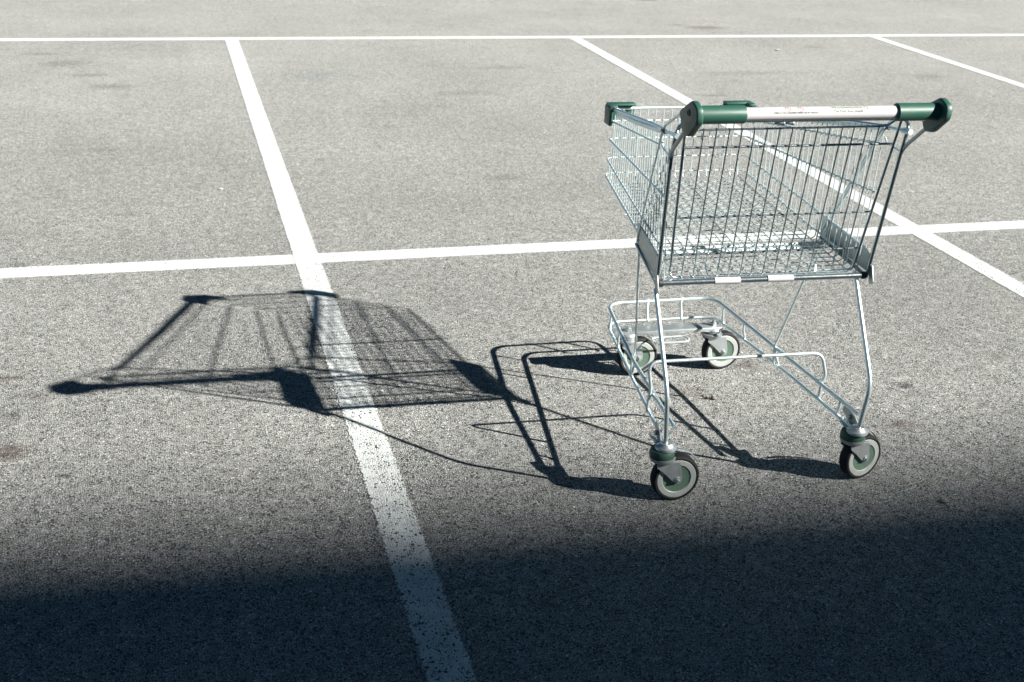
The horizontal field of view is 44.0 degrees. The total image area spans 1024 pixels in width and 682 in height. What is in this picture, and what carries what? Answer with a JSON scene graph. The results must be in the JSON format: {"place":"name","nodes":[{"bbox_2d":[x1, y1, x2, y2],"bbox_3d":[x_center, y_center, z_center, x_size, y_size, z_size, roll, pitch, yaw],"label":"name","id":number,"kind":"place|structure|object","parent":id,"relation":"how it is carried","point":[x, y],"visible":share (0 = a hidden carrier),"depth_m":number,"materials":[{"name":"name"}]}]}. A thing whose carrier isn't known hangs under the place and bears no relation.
{"place":"outdoors","nodes":[
{"label":"outdoors","id":0,"kind":"place"},
{"bbox_2d":[0,0,1023,681],"bbox_3d":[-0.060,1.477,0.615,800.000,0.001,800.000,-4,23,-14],"label":"asphalt ground","id":1,"kind":"structure","parent":0,"point":[184,494],"depth_m":4.02,"materials":[{"name":"grey asphalt"}]},
{"bbox_2d":[225,40,479,681],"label":"painted line","id":2,"kind":"object","parent":1,"relation":"on","point":[292,209],"visible":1,"depth_m":3.57,"materials":[{"name":"paint"}]},
{"bbox_2d":[0,220,1023,278],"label":"painted line","id":3,"kind":"object","parent":1,"relation":"on","point":[76,269],"depth_m":4.96,"materials":[{"name":"paint"}]},
{"bbox_2d":[0,34,1023,40],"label":"painted line","id":4,"kind":"object","parent":1,"relation":"on","point":[409,37],"visible":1,"depth_m":9.73,"materials":[{"name":"paint"}]},
{"bbox_2d":[604,98,951,499],"bbox_3d":[0.594,-0.237,3.459,0.666,1.029,0.932,-3,23,-13],"label":"shopping trolley","id":5,"kind":"object","parent":1,"relation":"on","point":[673,475],"visible":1,"depth_m":3.29,"materials":[{"name":"metal"}]},
{"bbox_2d":[570,38,1023,296],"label":"painted line","id":6,"kind":"object","parent":1,"relation":"on","point":[953,250],"visible":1,"depth_m":5.81,"materials":[{"name":"paint"}]},
{"bbox_2d":[871,37,1023,87],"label":"painted line","id":7,"kind":"object","parent":1,"relation":"on","point":[1010,81],"visible":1,"depth_m":9.49,"materials":[{"name":"paint"}]},
{"bbox_2d":[939,498,947,503],"bbox_3d":[1.113,0.413,3.274,0.024,0.012,0.014,13,25,24],"label":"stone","id":8,"kind":"object","parent":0,"point":[942,500],"visible":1,"depth_m":3.27,"materials":[{"name":"grey stone"}]}
]}

